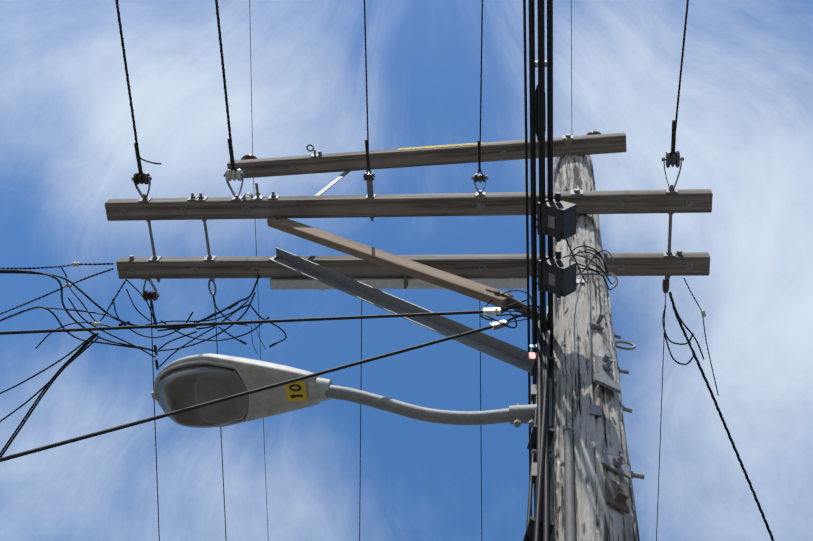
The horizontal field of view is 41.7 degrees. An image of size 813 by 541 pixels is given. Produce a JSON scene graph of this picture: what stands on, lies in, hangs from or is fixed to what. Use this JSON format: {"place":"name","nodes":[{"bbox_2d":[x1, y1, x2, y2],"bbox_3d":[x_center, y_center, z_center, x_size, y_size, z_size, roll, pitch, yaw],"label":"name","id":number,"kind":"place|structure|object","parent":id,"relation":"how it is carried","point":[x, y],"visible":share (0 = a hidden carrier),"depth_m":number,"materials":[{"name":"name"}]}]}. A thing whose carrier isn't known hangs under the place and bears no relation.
{"place":"outdoors","nodes":[
{"label":"outdoors","id":0,"kind":"place"},
{"bbox_2d":[0,0,812,540],"label":"sky","id":1,"kind":"structure","parent":0,"point":[744,130],"materials":[{"name":"blue"}]},
{"label":"ground","id":2,"kind":"structure","parent":0,"visible":0},
{"bbox_2d":[0,0,774,540],"bbox_3d":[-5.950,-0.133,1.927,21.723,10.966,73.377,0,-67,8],"label":"utility pole","id":3,"kind":"object","parent":2,"relation":"on","point":[582,474],"visible":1,"depth_m":4.59,"materials":[{"name":"grey wood"}]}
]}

